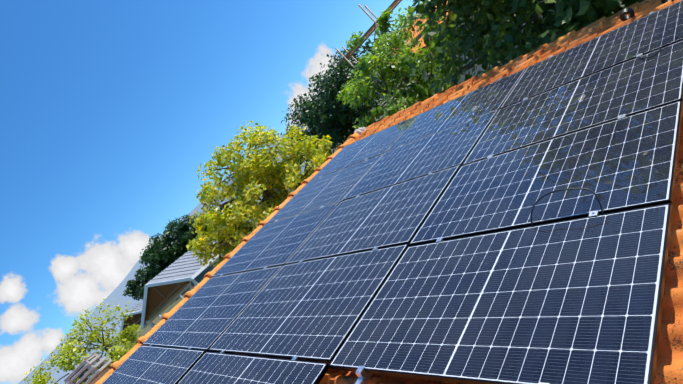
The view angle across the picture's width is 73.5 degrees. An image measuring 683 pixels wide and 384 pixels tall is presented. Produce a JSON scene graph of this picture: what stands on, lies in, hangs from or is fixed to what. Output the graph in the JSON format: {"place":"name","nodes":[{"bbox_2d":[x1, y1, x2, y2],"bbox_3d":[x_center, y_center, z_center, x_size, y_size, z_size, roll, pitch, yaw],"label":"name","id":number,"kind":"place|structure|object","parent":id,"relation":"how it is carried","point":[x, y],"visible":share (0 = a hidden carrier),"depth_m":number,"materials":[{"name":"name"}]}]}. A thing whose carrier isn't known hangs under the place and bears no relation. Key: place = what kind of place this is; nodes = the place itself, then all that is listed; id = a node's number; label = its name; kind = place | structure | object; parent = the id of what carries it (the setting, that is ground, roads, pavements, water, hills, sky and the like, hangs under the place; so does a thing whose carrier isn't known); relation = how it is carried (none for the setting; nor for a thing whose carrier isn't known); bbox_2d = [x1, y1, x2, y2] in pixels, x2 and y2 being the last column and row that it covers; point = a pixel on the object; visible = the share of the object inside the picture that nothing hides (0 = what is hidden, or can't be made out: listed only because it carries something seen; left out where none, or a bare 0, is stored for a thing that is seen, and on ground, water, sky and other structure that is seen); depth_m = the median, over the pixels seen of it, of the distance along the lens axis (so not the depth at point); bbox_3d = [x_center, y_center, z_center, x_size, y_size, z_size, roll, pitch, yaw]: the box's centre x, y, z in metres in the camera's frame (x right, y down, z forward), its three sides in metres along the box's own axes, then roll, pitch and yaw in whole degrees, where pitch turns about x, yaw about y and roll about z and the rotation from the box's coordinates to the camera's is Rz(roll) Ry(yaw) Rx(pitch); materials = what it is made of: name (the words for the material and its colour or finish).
{"place":"outdoors","nodes":[
{"label":"outdoors","id":0,"kind":"place"},
{"bbox_2d":[123,300,142,325],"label":"pavilion roof","id":1,"kind":"structure","parent":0,"point":[137,307],"depth_m":42.01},
{"bbox_2d":[119,295,183,338],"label":"roof trim","id":2,"kind":"structure","parent":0,"point":[138,312],"depth_m":41.07,"materials":[{"name":"grey metal"}]},
{"bbox_2d":[144,247,213,324],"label":"pavilion roof","id":3,"kind":"structure","parent":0,"point":[184,265],"depth_m":26.25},
{"bbox_2d":[140,243,221,329],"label":"roof trim","id":4,"kind":"structure","parent":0,"point":[190,279],"depth_m":25.50,"materials":[{"name":"grey metal"}]},
{"bbox_2d":[0,0,421,383],"label":"sky","id":5,"kind":"structure","parent":0,"point":[111,111],"materials":[{"name":"blue"}]},
{"bbox_2d":[18,13,418,383],"bbox_3d":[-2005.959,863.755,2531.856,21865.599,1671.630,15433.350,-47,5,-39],"label":"house roof","id":6,"kind":"structure","parent":0,"point":[115,295],"depth_m":9596.43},
{"bbox_2d":[79,100,375,379],"bbox_3d":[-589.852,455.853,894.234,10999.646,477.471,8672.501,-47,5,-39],"label":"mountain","id":7,"kind":"structure","parent":0,"point":[302,170],"depth_m":4766.25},
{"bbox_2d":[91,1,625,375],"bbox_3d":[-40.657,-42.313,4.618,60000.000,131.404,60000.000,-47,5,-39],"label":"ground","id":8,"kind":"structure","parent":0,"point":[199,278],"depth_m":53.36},
{"bbox_2d":[23,298,143,383],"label":"tree","id":9,"kind":"object","parent":8,"relation":"on","point":[126,339],"depth_m":19.53,"materials":[{"name":"green plant"}]},
{"bbox_2d":[63,353,111,383],"bbox_3d":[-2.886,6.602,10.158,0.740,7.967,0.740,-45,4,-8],"label":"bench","id":10,"kind":"object","parent":8,"relation":"on","point":[82,368],"visible":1,"depth_m":9.70,"materials":[{"name":"wood"}]},
{"bbox_2d":[122,313,141,336],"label":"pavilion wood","id":11,"kind":"object","parent":8,"relation":"on","point":[135,319],"visible":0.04,"depth_m":42.77,"materials":[{"name":"brown wood"}]},
{"bbox_2d":[122,214,207,300],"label":"tree","id":12,"kind":"object","parent":8,"relation":"on","point":[166,251],"depth_m":54.26,"materials":[{"name":"green plant"}]},
{"bbox_2d":[145,275,189,321],"bbox_3d":[-9.045,5.555,27.651,4.673,3.228,4.358,-54,11,-70],"label":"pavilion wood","id":13,"kind":"object","parent":8,"relation":"on","point":[159,296],"visible":0.25,"depth_m":26.27,"materials":[{"name":"brown wood"}]},
{"bbox_2d":[186,120,336,267],"bbox_3d":[-0.343,2.046,14.687,6.454,10.157,3.813,-45,4,-9],"label":"tree","id":14,"kind":"object","parent":8,"relation":"on","point":[255,171],"depth_m":14.04,"materials":[{"name":"green plant"}]},
{"bbox_2d":[277,34,388,166],"bbox_3d":[0.718,-6.106,42.290,11.473,12.218,16.549,-53,9,-66],"label":"tree","id":15,"kind":"object","parent":8,"relation":"on","point":[321,104],"depth_m":39.51,"materials":[{"name":"green plant"}]},
{"bbox_2d":[337,0,461,128],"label":"tree","id":16,"kind":"object","parent":8,"relation":"on","point":[387,41],"depth_m":12.53,"materials":[{"name":"green plant"}]},
{"bbox_2d":[335,0,524,106],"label":"scaffold","id":17,"kind":"object","parent":8,"relation":"on","point":[346,57],"visible":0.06,"depth_m":21.27,"materials":[{"name":"metal"}]},
{"bbox_2d":[348,0,422,80],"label":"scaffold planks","id":18,"kind":"object","parent":17,"relation":"attached to","point":[370,31],"visible":0.07,"depth_m":21.22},
{"bbox_2d":[434,1,505,20],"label":"tree","id":19,"kind":"object","parent":8,"relation":"on","point":[448,10],"visible":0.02,"depth_m":13.35,"materials":[{"name":"green plant"}]},
{"bbox_2d":[389,0,643,107],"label":"tree","id":20,"kind":"object","parent":8,"relation":"on","point":[494,22],"depth_m":8.52,"materials":[{"name":"green plant"}]},
{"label":"house walls","id":21,"kind":"object","parent":8,"relation":"on","visible":0},
{"bbox_2d":[319,0,682,383],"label":"roof tiles","id":22,"kind":"object","parent":21,"relation":"on","point":[669,366],"visible":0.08,"depth_m":2.78,"materials":[{"name":"tile"}]},
{"bbox_2d":[95,127,361,383],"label":"ridge tiles","id":23,"kind":"object","parent":22,"relation":"on","point":[141,340],"visible":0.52,"depth_m":6.59,"materials":[{"name":"ceramic"}]},
{"bbox_2d":[149,11,653,383],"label":"mounting clamps","id":24,"kind":"object","parent":22,"relation":"on","point":[362,375],"visible":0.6,"depth_m":2.59,"materials":[{"name":"metal"}]},
{"bbox_2d":[102,345,205,383],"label":"solar panel","id":25,"kind":"object","parent":24,"relation":"on","point":[144,364],"visible":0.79,"depth_m":4.50,"materials":[{"name":"blue"}]},
{"bbox_2d":[143,265,282,351],"bbox_3d":[-1.464,1.286,5.086,1.134,0.474,1.670,-47,5,-39],"label":"solar panel","id":26,"kind":"object","parent":24,"relation":"on","point":[206,314],"visible":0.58,"depth_m":4.94,"materials":[{"name":"blue"}]},
{"bbox_2d":[177,352,329,383],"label":"solar panel","id":27,"kind":"object","parent":24,"relation":"on","point":[214,368],"visible":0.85,"depth_m":3.31,"materials":[{"name":"black"}]},
{"bbox_2d":[212,202,339,276],"bbox_3d":[-0.865,0.633,5.817,1.134,0.474,1.670,-47,5,-39],"label":"solar panel","id":28,"kind":"object","parent":24,"relation":"on","point":[276,243],"visible":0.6,"depth_m":5.69,"materials":[{"name":"blue"}]},
{"bbox_2d":[208,244,408,363],"bbox_3d":[-0.330,0.918,3.829,1.134,0.474,1.670,-47,5,-39],"label":"solar panel","id":29,"kind":"object","parent":24,"relation":"on","point":[312,310],"visible":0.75,"depth_m":3.64,"materials":[{"name":"blue"}]},
{"bbox_2d":[266,153,383,223],"bbox_3d":[-0.264,-0.018,6.547,1.134,0.474,1.670,-47,5,-39],"label":"solar panel","id":30,"kind":"object","parent":24,"relation":"on","point":[332,188],"visible":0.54,"depth_m":6.45,"materials":[{"name":"glass"},{"name":"silicon"},{"name":"aluminium"}]},
{"bbox_2d":[310,115,417,180],"bbox_3d":[0.336,-0.672,7.277,1.134,0.474,1.670,-47,5,-39],"label":"solar panel","id":31,"kind":"object","parent":24,"relation":"on","point":[375,144],"visible":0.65,"depth_m":7.18,"materials":[{"name":"glass"},{"name":"silicon"},{"name":"aluminium"}]},
{"bbox_2d":[285,165,460,264],"bbox_3d":[0.265,0.263,4.553,1.134,0.474,1.670,-47,4,-39],"label":"solar panel","id":32,"kind":"object","parent":24,"relation":"on","point":[394,215],"visible":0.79,"depth_m":4.39,"materials":[{"name":"glass"},{"name":"silicon"},{"name":"aluminium"}]},
{"bbox_2d":[342,109,498,200],"bbox_3d":[0.869,-0.393,5.281,1.134,0.474,1.670,-47,5,-39],"label":"solar panel","id":33,"kind":"object","parent":24,"relation":"on","point":[453,146],"visible":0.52,"depth_m":5.14,"materials":[{"name":"glass"},{"name":"silicon"},{"name":"aluminium"}]},
{"bbox_2d":[386,68,525,151],"bbox_3d":[1.467,-1.039,6.010,1.134,0.474,1.670,-47,5,-39],"label":"solar panel","id":34,"kind":"object","parent":24,"relation":"on","point":[488,98],"visible":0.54,"depth_m":5.89,"materials":[{"name":"glass"},{"name":"silicon"},{"name":"aluminium"}]},
{"bbox_2d":[328,203,672,383],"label":"solar panel","id":35,"kind":"object","parent":24,"relation":"on","point":[576,301],"visible":0.98,"depth_m":2.28,"materials":[{"name":"blue"}]},
{"bbox_2d":[409,100,682,245],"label":"solar panel","id":36,"kind":"object","parent":24,"relation":"on","point":[625,163],"visible":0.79,"depth_m":3.06,"materials":[{"name":"blue"}]},
{"bbox_2d":[531,188,603,225],"bbox_3d":[1.297,0.102,2.675,0.114,0.224,0.424,-47,5,-39],"label":"cable loop","id":37,"kind":"object","parent":24,"relation":"attached to","point":[594,193],"visible":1,"depth_m":2.63,"materials":[{"name":"black rubber"}]},
{"bbox_2d":[462,40,682,164],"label":"solar panel","id":38,"kind":"object","parent":24,"relation":"attached to","point":[633,86],"visible":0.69,"depth_m":3.85,"materials":[{"name":"black"}]},
{"bbox_2d":[638,48,660,58],"bbox_3d":[2.586,-1.148,3.857,0.055,0.036,0.237,-45,4,-7],"label":"cable","id":39,"kind":"object","parent":38,"relation":"on","point":[650,56],"visible":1,"depth_m":3.82,"materials":[{"name":"black rubber"}]},
{"bbox_2d":[500,0,682,108],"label":"solar panel","id":40,"kind":"object","parent":24,"relation":"on","point":[659,29],"visible":0.83,"depth_m":4.63,"materials":[{"name":"black"}]},
{"bbox_2d":[619,0,673,20],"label":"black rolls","id":41,"kind":"object","parent":22,"relation":"on","point":[630,11],"visible":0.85,"depth_m":5.38,"materials":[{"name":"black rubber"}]},
{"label":"slope","id":42,"kind":"object","parent":21,"relation":"on","visible":0},
{"bbox_2d":[354,127,365,134],"bbox_3d":[-1.810,1.197,6.606,8.745,0.246,0.413,-47,5,-39],"label":"ridge mortar","id":43,"kind":"object","parent":42,"relation":"on","point":[361,130],"visible":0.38,"depth_m":9.11,"materials":[{"name":"white concrete"}]},
{"bbox_2d":[415,1,557,84],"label":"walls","id":44,"kind":"structure","parent":0,"point":[479,68],"depth_m":22.32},
{"bbox_2d":[389,1,448,63],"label":"building","id":45,"kind":"structure","parent":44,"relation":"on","point":[416,34],"depth_m":23.57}
]}

